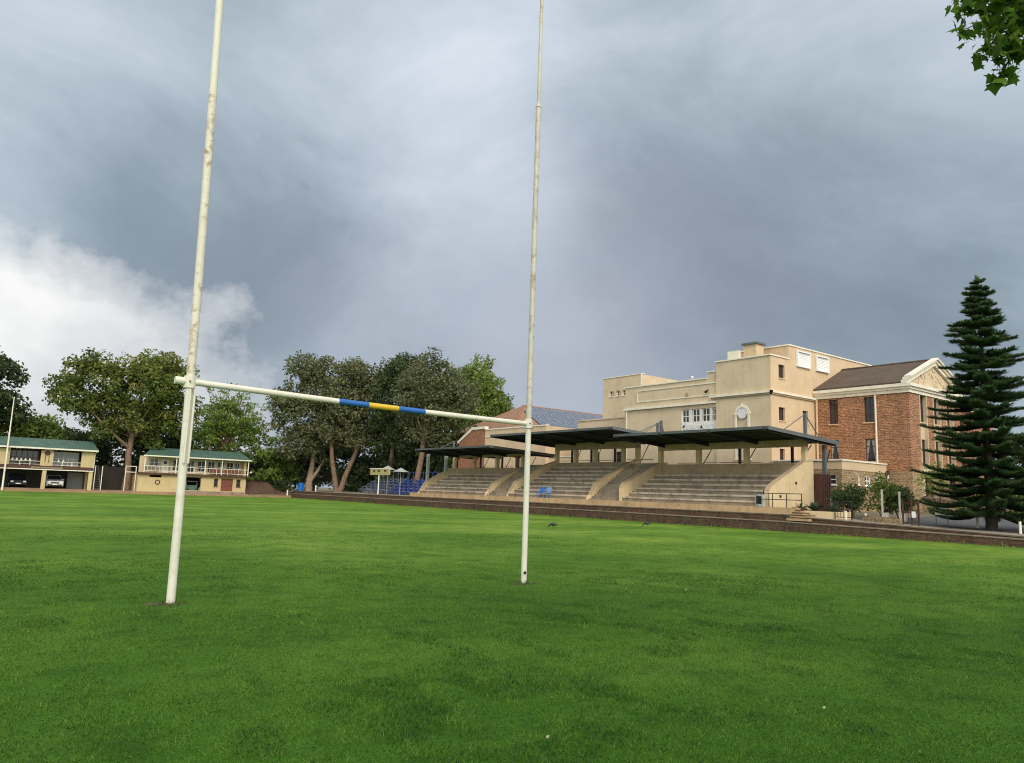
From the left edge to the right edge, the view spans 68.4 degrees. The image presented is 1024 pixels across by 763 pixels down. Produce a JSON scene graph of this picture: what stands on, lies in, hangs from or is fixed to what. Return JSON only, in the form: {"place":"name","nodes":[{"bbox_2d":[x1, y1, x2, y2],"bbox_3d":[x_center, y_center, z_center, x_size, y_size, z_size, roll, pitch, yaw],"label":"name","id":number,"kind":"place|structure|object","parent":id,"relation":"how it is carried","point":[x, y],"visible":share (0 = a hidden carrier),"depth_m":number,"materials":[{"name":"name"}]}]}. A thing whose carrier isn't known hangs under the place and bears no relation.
{"place":"outdoors","nodes":[
{"label":"outdoors","id":0,"kind":"place"},
{"bbox_2d":[0,487,252,496],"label":"earth strip","id":1,"kind":"object","parent":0,"point":[92,491],"visible":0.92,"depth_m":89.18,"materials":[{"name":"soil"}]},
{"bbox_2d":[1,397,14,489],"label":"flag pole","id":2,"kind":"object","parent":1,"relation":"on","point":[7,449],"visible":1,"depth_m":83.16,"materials":[{"name":"metal"}]},
{"bbox_2d":[185,481,197,489],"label":"green mower","id":3,"kind":"object","parent":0,"point":[191,487],"visible":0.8,"depth_m":95.94,"materials":[{"name":"metal"}]},
{"bbox_2d":[198,486,411,494],"bbox_3d":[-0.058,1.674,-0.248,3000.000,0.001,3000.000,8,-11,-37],"label":"ground","id":4,"kind":"structure","parent":0,"point":[320,488],"depth_m":670.42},
{"bbox_2d":[248,494,290,497],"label":"kerb wall","id":5,"kind":"structure","parent":4,"relation":"on","point":[269,495],"depth_m":100.68,"materials":[{"name":"concrete"}]},
{"bbox_2d":[0,433,1013,494],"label":"wood","id":6,"kind":"object","parent":4,"relation":"on","point":[352,488],"visible":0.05,"depth_m":130.74,"materials":[{"name":"green plant"}]},
{"bbox_2d":[290,491,1023,547],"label":"terrace wall","id":7,"kind":"structure","parent":4,"relation":"on","point":[766,521],"depth_m":48.50,"materials":[{"name":"brick"}]},
{"bbox_2d":[0,491,1023,762],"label":"lawn","id":8,"kind":"structure","parent":0,"point":[108,511],"depth_m":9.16,"materials":[{"name":"plant"}]},
{"bbox_2d":[143,601,185,605],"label":"bare soil","id":9,"kind":"structure","parent":8,"relation":"on","point":[156,603],"depth_m":10.17,"materials":[{"name":"soil"}]},
{"bbox_2d":[166,0,543,602],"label":"rugby goal","id":10,"kind":"object","parent":8,"relation":"on","point":[189,381],"visible":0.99,"depth_m":11.24,"materials":[{"name":"white paint"}]},
{"bbox_2d":[289,497,1023,547],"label":"wall foot weeds","id":11,"kind":"object","parent":8,"relation":"on","point":[699,525],"depth_m":46.61,"materials":[{"name":"green plant"}]},
{"bbox_2d":[944,0,1023,95],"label":"maple tree","id":12,"kind":"object","parent":8,"relation":"on","point":[1009,44],"visible":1,"depth_m":6.33,"materials":[{"name":"green plant"}]},
{"bbox_2d":[0,0,1023,489],"label":"sky","id":13,"kind":"structure","parent":0,"point":[832,177],"materials":[{"name":"grey"}]},
{"bbox_2d":[312,491,773,513],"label":"terrace walk","id":14,"kind":"structure","parent":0,"point":[479,499],"depth_m":84.77,"materials":[{"name":"concrete"}]},
{"bbox_2d":[313,356,400,491],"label":"gum tree","id":15,"kind":"object","parent":14,"relation":"on","point":[357,374],"visible":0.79,"depth_m":105.50,"materials":[{"name":"green plant"}]},
{"bbox_2d":[370,468,389,494],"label":"scoreboard","id":16,"kind":"object","parent":14,"relation":"on","point":[379,471],"visible":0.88,"depth_m":90.20,"materials":[{"name":"yellow paint"}]},
{"bbox_2d":[359,471,408,493],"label":"bleacher","id":17,"kind":"object","parent":14,"relation":"on","point":[375,482],"visible":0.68,"depth_m":98.45,"materials":[{"name":"blue metal"}]},
{"bbox_2d":[393,468,407,494],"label":"umbrella","id":18,"kind":"object","parent":14,"relation":"on","point":[400,470],"visible":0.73,"depth_m":89.28,"materials":[{"name":"fabric"}]},
{"bbox_2d":[387,472,424,494],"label":"bleacher","id":19,"kind":"object","parent":14,"relation":"on","point":[401,488],"visible":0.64,"depth_m":92.52,"materials":[{"name":"blue paint"}]},
{"bbox_2d":[362,351,465,493],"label":"gum tree","id":20,"kind":"object","parent":14,"relation":"on","point":[406,454],"visible":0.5,"depth_m":101.91,"materials":[{"name":"green plant"}]},
{"bbox_2d":[388,347,483,492],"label":"gum tree","id":21,"kind":"object","parent":14,"relation":"on","point":[414,378],"visible":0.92,"depth_m":94.88,"materials":[{"name":"green plant"}]},
{"bbox_2d":[410,441,554,499],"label":"grandstand","id":22,"kind":"object","parent":14,"relation":"on","point":[475,482],"visible":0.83,"depth_m":77.40,"materials":[{"name":"concrete"}]},
{"bbox_2d":[486,465,541,495],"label":"stairway","id":23,"kind":"object","parent":14,"relation":"on","point":[503,488],"visible":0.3,"depth_m":71.59,"materials":[{"name":"concrete"}]},
{"bbox_2d":[490,420,663,505],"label":"grandstand","id":24,"kind":"object","parent":14,"relation":"on","point":[576,482],"visible":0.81,"depth_m":66.16,"materials":[{"name":"concrete"}]},
{"bbox_2d":[536,487,544,497],"bbox_3d":[2.436,9.414,64.024,0.609,0.907,0.540,8,-11,-37],"label":"plastic chair","id":25,"kind":"object","parent":24,"relation":"on","point":[542,489],"visible":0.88,"depth_m":64.15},
{"bbox_2d":[543,487,551,497],"bbox_3d":[2.986,9.328,63.316,0.609,0.907,0.540,8,-11,-37],"label":"plastic chair","id":26,"kind":"object","parent":24,"relation":"on","point":[549,489],"visible":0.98,"depth_m":63.31,"materials":[{"name":"plastic"}]},
{"bbox_2d":[589,463,654,500],"bbox_3d":[9.100,8.231,60.375,4.800,3.550,3.340,8,-11,-37],"label":"stairway","id":27,"kind":"object","parent":14,"relation":"on","point":[609,491],"visible":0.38,"depth_m":60.84,"materials":[{"name":"concrete"}]},
{"bbox_2d":[610,413,838,514],"bbox_3d":[15.143,5.793,53.624,8.210,6.835,16.040,8,-11,-37],"label":"grandstand","id":28,"kind":"object","parent":14,"relation":"on","point":[699,485],"visible":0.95,"depth_m":52.80,"materials":[{"name":"concrete"}]},
{"bbox_2d":[755,494,765,506],"bbox_3d":[15.587,7.467,47.266,0.350,0.740,0.520,8,-11,-37],"label":"control box","id":29,"kind":"object","parent":28,"relation":"on","point":[760,502],"visible":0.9,"depth_m":47.11,"materials":[{"name":"metal"}]},
{"bbox_2d":[757,493,801,508],"bbox_3d":[16.228,7.251,45.838,0.052,0.912,3.110,8,-11,-37],"label":"handrail","id":30,"kind":"object","parent":28,"relation":"on","point":[772,499],"visible":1,"depth_m":45.70,"materials":[{"name":"black metal"}]},
{"bbox_2d":[814,445,830,510],"bbox_3d":[20.986,6.672,51.002,1.674,4.700,0.850,8,-11,-37],"label":"rusty enclosure","id":31,"kind":"object","parent":14,"relation":"on","point":[822,486],"visible":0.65,"depth_m":50.43,"materials":[{"name":"brown metal"}]},
{"bbox_2d":[289,489,1023,533],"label":"terrace ground","id":32,"kind":"structure","parent":0,"point":[857,515],"depth_m":51.39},
{"bbox_2d":[298,483,304,490],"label":"blue bin","id":33,"kind":"object","parent":32,"relation":"on","point":[300,486],"visible":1,"depth_m":105.04,"materials":[{"name":"plastic"}]},
{"bbox_2d":[257,350,353,490],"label":"gum tree","id":34,"kind":"object","parent":32,"relation":"on","point":[309,374],"visible":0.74,"depth_m":106.81,"materials":[{"name":"green plant"}]},
{"bbox_2d":[246,434,450,490],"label":"broadleaf tree","id":35,"kind":"object","parent":32,"relation":"on","point":[363,464],"visible":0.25,"depth_m":110.36,"materials":[{"name":"green plant"}]},
{"bbox_2d":[420,351,514,431],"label":"broadleaf tree","id":36,"kind":"object","parent":32,"relation":"on","point":[494,404],"visible":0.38,"depth_m":126.28,"materials":[{"name":"green plant"}]},
{"bbox_2d":[457,424,573,467],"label":"cream block","id":37,"kind":"structure","parent":32,"relation":"on","point":[476,436],"depth_m":86.38,"materials":[{"name":"paint"}]},
{"bbox_2d":[515,458,519,467],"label":"window","id":38,"kind":"structure","parent":37,"relation":"in","point":[517,460],"depth_m":84.39,"materials":[{"name":"grey glass"}]},
{"bbox_2d":[461,405,602,435],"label":"tiled house","id":39,"kind":"structure","parent":32,"relation":"on","point":[555,417],"depth_m":104.04,"materials":[{"name":"tile"}]},
{"bbox_2d":[550,456,573,462],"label":"yard wall","id":40,"kind":"structure","parent":32,"relation":"on","point":[565,459],"depth_m":78.78,"materials":[{"name":"beige paint"}]},
{"bbox_2d":[577,341,871,463],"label":"school hall","id":41,"kind":"structure","parent":32,"relation":"on","point":[755,383],"depth_m":63.10,"materials":[{"name":"beige paint"}]},
{"bbox_2d":[617,452,620,461],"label":"window","id":42,"kind":"structure","parent":41,"relation":"in","point":[618,453],"depth_m":73.46,"materials":[{"name":"grey glass"}]},
{"bbox_2d":[683,410,688,422],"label":"window","id":43,"kind":"structure","parent":41,"relation":"in","point":[685,412],"depth_m":65.92,"materials":[{"name":"white glass"}]},
{"bbox_2d":[693,409,699,422],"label":"window","id":44,"kind":"structure","parent":41,"relation":"in","point":[696,412],"depth_m":65.00,"materials":[{"name":"white glass"}]},
{"bbox_2d":[703,408,709,421],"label":"window","id":45,"kind":"structure","parent":41,"relation":"in","point":[706,411],"depth_m":64.17,"materials":[{"name":"white glass"}]},
{"bbox_2d":[713,408,715,420],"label":"window","id":46,"kind":"structure","parent":41,"relation":"in","point":[714,409],"depth_m":63.53,"materials":[{"name":"white glass"}]},
{"bbox_2d":[778,365,785,379],"bbox_3d":[21.553,-0.750,60.431,0.940,1.180,0.310,8,-11,-37],"label":"window","id":47,"kind":"structure","parent":41,"relation":"in","point":[780,366],"depth_m":60.64,"materials":[{"name":"grey glass"}]},
{"bbox_2d":[779,407,785,421],"bbox_3d":[21.399,2.630,59.902,0.950,1.150,0.310,8,-11,-37],"label":"window","id":48,"kind":"structure","parent":41,"relation":"in","point":[780,409],"depth_m":60.07,"materials":[{"name":"grey glass"}]},
{"bbox_2d":[772,459,888,511],"bbox_3d":[24.316,8.119,57.486,6.545,3.970,5.943,8,-11,-37],"label":"stone annex","id":49,"kind":"object","parent":32,"relation":"on","point":[841,471],"visible":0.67,"depth_m":54.99,"materials":[{"name":"beige stone"}]},
{"bbox_2d":[830,474,836,485],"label":"window","id":50,"kind":"structure","parent":49,"relation":"in","point":[833,476],"depth_m":54.12,"materials":[{"name":"white paint"}]},
{"bbox_2d":[865,476,869,486],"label":"window","id":51,"kind":"structure","parent":49,"relation":"in","point":[867,479],"depth_m":55.77,"materials":[{"name":"white paint"}]},
{"bbox_2d":[826,479,872,517],"bbox_3d":[20.740,7.242,46.394,2.938,2.534,2.674,8,-11,-37],"label":"shrub","id":52,"kind":"object","parent":32,"relation":"on","point":[844,497],"visible":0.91,"depth_m":46.03,"materials":[{"name":"green plant"}]},
{"bbox_2d":[862,471,900,516],"bbox_3d":[23.384,7.182,47.578,2.329,3.075,2.425,3,-8,-7],"label":"shrub","id":53,"kind":"object","parent":32,"relation":"on","point":[877,487],"visible":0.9,"depth_m":47.14,"materials":[{"name":"green plant"}]},
{"bbox_2d":[863,515,902,524],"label":"stone wall","id":54,"kind":"structure","parent":32,"relation":"on","point":[888,520],"depth_m":40.99,"materials":[{"name":"stone"}]},
{"bbox_2d":[881,489,888,516],"bbox_3d":[22.537,7.484,45.582,0.308,1.880,0.390,8,-11,-37],"label":"white post","id":55,"kind":"object","parent":32,"relation":"on","point":[883,514],"visible":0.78,"depth_m":45.56,"materials":[{"name":"paint"}]},
{"bbox_2d":[812,358,962,511],"bbox_3d":[31.124,4.687,61.976,9.500,12.540,8.030,8,-11,-37],"label":"brick school","id":56,"kind":"object","parent":32,"relation":"on","point":[877,413],"visible":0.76,"depth_m":59.09,"materials":[{"name":"red brick"}]},
{"bbox_2d":[828,400,838,424],"bbox_3d":[26.314,2.545,61.586,0.310,2.070,0.900,8,-11,-37],"label":"window","id":57,"kind":"structure","parent":56,"relation":"in","point":[833,403],"depth_m":61.68,"materials":[{"name":"grey glass"}]},
{"bbox_2d":[831,440,838,458],"bbox_3d":[26.298,5.648,61.196,0.080,1.780,0.800,8,-11,-37],"label":"window","id":58,"kind":"structure","parent":56,"relation":"in","point":[835,454],"depth_m":61.20,"materials":[{"name":"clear glass"}]},
{"bbox_2d":[863,397,874,423],"bbox_3d":[28.115,2.264,59.266,0.310,2.070,0.900,8,-11,-37],"label":"window","id":59,"kind":"structure","parent":56,"relation":"in","point":[869,402],"depth_m":59.36,"materials":[{"name":"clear glass"}]},
{"bbox_2d":[866,439,875,461],"bbox_3d":[28.007,5.388,58.803,0.310,1.850,0.900,8,-11,-37],"label":"window","id":60,"kind":"structure","parent":56,"relation":"in","point":[871,458],"depth_m":58.88,"materials":[{"name":"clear glass"}]},
{"bbox_2d":[920,396,926,423],"bbox_3d":[31.609,2.173,58.244,1.150,2.150,0.310,8,-11,-37],"label":"window","id":61,"kind":"structure","parent":56,"relation":"in","point":[921,401],"depth_m":58.55,"materials":[{"name":"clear glass"}]},
{"bbox_2d":[922,440,924,465],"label":"window","id":62,"kind":"structure","parent":56,"relation":"in","point":[923,444],"depth_m":58.07,"materials":[{"name":"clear glass"}]},
{"bbox_2d":[934,399,939,425],"bbox_3d":[33.429,2.441,59.624,1.150,2.150,0.310,8,-11,-37],"label":"window","id":63,"kind":"structure","parent":56,"relation":"in","point":[934,399],"depth_m":59.90,"materials":[{"name":"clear glass"}]},
{"bbox_2d":[936,442,938,465],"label":"window","id":64,"kind":"structure","parent":56,"relation":"in","point":[937,458],"depth_m":59.45,"materials":[{"name":"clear glass"}]},
{"bbox_2d":[875,484,916,517],"bbox_3d":[24.326,7.592,47.599,2.914,2.442,2.357,8,-11,-37],"label":"shrub","id":65,"kind":"object","parent":32,"relation":"on","point":[906,495],"visible":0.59,"depth_m":47.18,"materials":[{"name":"green plant"}]},
{"bbox_2d":[898,492,906,521],"bbox_3d":[23.273,7.488,44.945,0.308,1.800,0.390,8,-11,-37],"label":"white post","id":66,"kind":"object","parent":32,"relation":"on","point":[900,514],"visible":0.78,"depth_m":44.92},
{"bbox_2d":[913,461,952,502],"bbox_3d":[28.885,7.057,51.507,2.800,3.250,2.485,8,-11,-37],"label":"shrub","id":67,"kind":"object","parent":32,"relation":"on","point":[930,477],"visible":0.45,"depth_m":51.48,"materials":[{"name":"green plant"}]},
{"bbox_2d":[935,508,948,526],"bbox_3d":[23.369,7.339,40.962,0.068,1.160,0.680,8,-11,-37],"label":"notice board","id":68,"kind":"object","parent":32,"relation":"on","point":[936,513],"visible":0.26,"depth_m":40.99,"materials":[{"name":"grey metal"}]},
{"bbox_2d":[907,275,1023,530],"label":"norfolk pine","id":69,"kind":"object","parent":32,"relation":"on","point":[994,482],"visible":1,"depth_m":39.64,"materials":[{"name":"green plant"}]},
{"bbox_2d":[921,486,1017,516],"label":"garden wall","id":70,"kind":"structure","parent":32,"relation":"on","point":[941,501],"depth_m":53.63,"materials":[{"name":"beige stone"}]},
{"bbox_2d":[959,411,993,496],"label":"brick wing","id":71,"kind":"structure","parent":32,"relation":"on","point":[963,413],"depth_m":66.58,"materials":[{"name":"brick"}]},
{"bbox_2d":[997,438,1023,497],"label":"broadleaf tree","id":72,"kind":"object","parent":32,"relation":"on","point":[1019,459],"visible":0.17,"depth_m":56.12,"materials":[{"name":"green plant"}]},
{"bbox_2d":[1018,522,1022,534],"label":"bollard","id":73,"kind":"object","parent":32,"relation":"on","point":[1020,528],"visible":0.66,"depth_m":36.09,"materials":[{"name":"concrete"}]},
{"bbox_2d":[812,517,1023,535],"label":"path","id":74,"kind":"structure","parent":0,"point":[979,531],"depth_m":38.75,"materials":[{"name":"concrete"}]},
{"bbox_2d":[786,510,814,521],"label":"garden steps","id":75,"kind":"structure","parent":74,"relation":"on","point":[798,515],"depth_m":43.43,"materials":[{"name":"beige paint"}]},
{"bbox_2d":[804,510,850,518],"bbox_3d":[18.339,7.878,44.208,1.870,0.540,2.230,8,-11,-37],"label":"planter","id":76,"kind":"object","parent":74,"relation":"on","point":[825,514],"visible":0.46,"depth_m":43.34,"materials":[{"name":"beige paint"}]},
{"bbox_2d":[803,502,823,510],"bbox_3d":[18.005,7.421,44.623,1.379,0.701,1.287,8,-11,-37],"label":"agave plant","id":77,"kind":"object","parent":76,"relation":"in","point":[813,506],"visible":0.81,"depth_m":44.45,"materials":[{"name":"green plant"}]},
{"bbox_2d":[824,504,843,511],"bbox_3d":[18.702,7.389,43.852,1.038,0.526,1.181,-3,-10,30],"label":"agave plant","id":78,"kind":"object","parent":76,"relation":"in","point":[831,508],"visible":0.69,"depth_m":43.75,"materials":[{"name":"green plant"}]},
{"bbox_2d":[834,500,851,519],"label":"iron gate","id":79,"kind":"structure","parent":74,"relation":"on","point":[844,509],"depth_m":42.53,"materials":[{"name":"black metal"}]},
{"bbox_2d":[901,491,932,525],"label":"rusty gate","id":80,"kind":"structure","parent":74,"relation":"on","point":[912,514],"depth_m":39.76,"materials":[{"name":"brown metal"}]},
{"bbox_2d":[859,515,1023,532],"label":"road","id":81,"kind":"structure","parent":0,"point":[1004,525],"depth_m":44.46,"materials":[{"name":"asphalt"}]},
{"label":"back yard","id":82,"kind":"structure","parent":0,"visible":0},
{"bbox_2d":[0,345,35,428],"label":"broadleaf tree","id":83,"kind":"object","parent":82,"relation":"on","point":[11,366],"visible":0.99,"depth_m":93.57,"materials":[{"name":"green plant"}]},
{"bbox_2d":[0,410,76,449],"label":"broadleaf tree","id":84,"kind":"object","parent":82,"relation":"on","point":[30,429],"visible":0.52,"depth_m":97.99,"materials":[{"name":"green plant"}]},
{"bbox_2d":[0,436,98,489],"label":"clubhouse","id":85,"kind":"structure","parent":82,"relation":"on","point":[72,468],"depth_m":87.95,"materials":[{"name":"yellow plaster"},{"name":"green painted metal"},{"name":"glass"}]},
{"bbox_2d":[6,473,27,487],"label":"parked car","id":86,"kind":"object","parent":85,"relation":"on","point":[16,479],"visible":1,"depth_m":85.95,"materials":[{"name":"blue paint"}]},
{"bbox_2d":[10,449,38,464],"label":"window","id":87,"kind":"structure","parent":85,"relation":"in","point":[23,454],"depth_m":85.98,"materials":[{"name":"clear glass"}]},
{"bbox_2d":[45,475,63,488],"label":"parked car","id":88,"kind":"object","parent":85,"relation":"on","point":[54,480],"visible":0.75,"depth_m":87.62,"materials":[{"name":"silver metal"}]},
{"bbox_2d":[53,452,78,466],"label":"window","id":89,"kind":"structure","parent":85,"relation":"in","point":[66,456],"depth_m":88.42,"materials":[{"name":"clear glass"}]},
{"bbox_2d":[92,465,102,489],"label":"outside stair","id":90,"kind":"object","parent":82,"relation":"on","point":[94,479],"visible":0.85,"depth_m":89.69,"materials":[{"name":"grey metal"}]},
{"bbox_2d":[86,466,124,489],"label":"dark fence","id":91,"kind":"object","parent":82,"relation":"on","point":[114,475],"visible":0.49,"depth_m":94.26,"materials":[{"name":"metal"}]},
{"bbox_2d":[42,347,206,490],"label":"broadleaf tree","id":92,"kind":"object","parent":82,"relation":"on","point":[154,377],"visible":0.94,"depth_m":93.64,"materials":[{"name":"green plant"}]},
{"bbox_2d":[55,419,199,481],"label":"broadleaf tree","id":93,"kind":"object","parent":82,"relation":"on","point":[106,450],"visible":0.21,"depth_m":99.27,"materials":[{"name":"green plant"}]},
{"bbox_2d":[123,466,136,490],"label":"pipe gate","id":94,"kind":"structure","parent":82,"relation":"on","point":[131,472],"depth_m":92.04,"materials":[{"name":"metal"}]},
{"bbox_2d":[130,447,251,494],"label":"pavilion","id":95,"kind":"structure","parent":82,"relation":"on","point":[156,472],"depth_m":96.81,"materials":[{"name":"yellow paint"}]},
{"bbox_2d":[150,458,158,465],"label":"window","id":96,"kind":"structure","parent":95,"relation":"in","point":[153,462],"depth_m":94.54,"materials":[{"name":"glass"}]},
{"bbox_2d":[160,459,168,472],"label":"pale door","id":97,"kind":"structure","parent":95,"relation":"in","point":[162,461],"depth_m":95.05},
{"bbox_2d":[172,460,178,470],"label":"window","id":98,"kind":"structure","parent":95,"relation":"in","point":[174,461],"depth_m":96.01,"materials":[{"name":"white paint"}]},
{"bbox_2d":[187,460,193,471],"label":"window","id":99,"kind":"structure","parent":95,"relation":"in","point":[191,463],"depth_m":97.16,"materials":[{"name":"white paint"}]},
{"bbox_2d":[197,461,204,471],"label":"window","id":100,"kind":"structure","parent":95,"relation":"in","point":[201,464],"depth_m":97.92,"materials":[{"name":"white paint"}]},
{"bbox_2d":[207,461,214,471],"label":"window","id":101,"kind":"structure","parent":95,"relation":"in","point":[210,464],"depth_m":98.70,"materials":[{"name":"white paint"}]},
{"bbox_2d":[217,462,224,469],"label":"window","id":102,"kind":"structure","parent":95,"relation":"in","point":[219,465],"depth_m":99.38,"materials":[{"name":"white paint"}]},
{"bbox_2d":[220,478,232,490],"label":"double door","id":103,"kind":"structure","parent":95,"relation":"in","point":[223,488],"depth_m":98.23,"materials":[{"name":"wood"}]},
{"bbox_2d":[226,462,233,468],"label":"window","id":104,"kind":"structure","parent":95,"relation":"in","point":[229,465],"depth_m":100.15,"materials":[{"name":"glass"}]},
{"bbox_2d":[176,382,280,478],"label":"spring tree","id":105,"kind":"object","parent":82,"relation":"on","point":[218,426],"visible":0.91,"depth_m":106.23,"materials":[{"name":"green plant"}]},
{"bbox_2d":[245,479,293,494],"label":"earth bank","id":106,"kind":"structure","parent":82,"relation":"on","point":[256,487],"depth_m":102.20,"materials":[{"name":"soil"}]},
{"bbox_2d":[247,467,284,481],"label":"shrub","id":107,"kind":"object","parent":106,"relation":"on","point":[269,473],"visible":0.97,"depth_m":104.27,"materials":[{"name":"green plant"}]},
{"bbox_2d":[272,479,294,491],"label":"shrub","id":108,"kind":"object","parent":106,"relation":"on","point":[280,485],"visible":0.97,"depth_m":104.10,"materials":[{"name":"green plant"}]},
{"bbox_2d":[242,445,300,481],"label":"broadleaf tree","id":109,"kind":"object","parent":82,"relation":"on","point":[265,457],"visible":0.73,"depth_m":106.65,"materials":[{"name":"green plant"}]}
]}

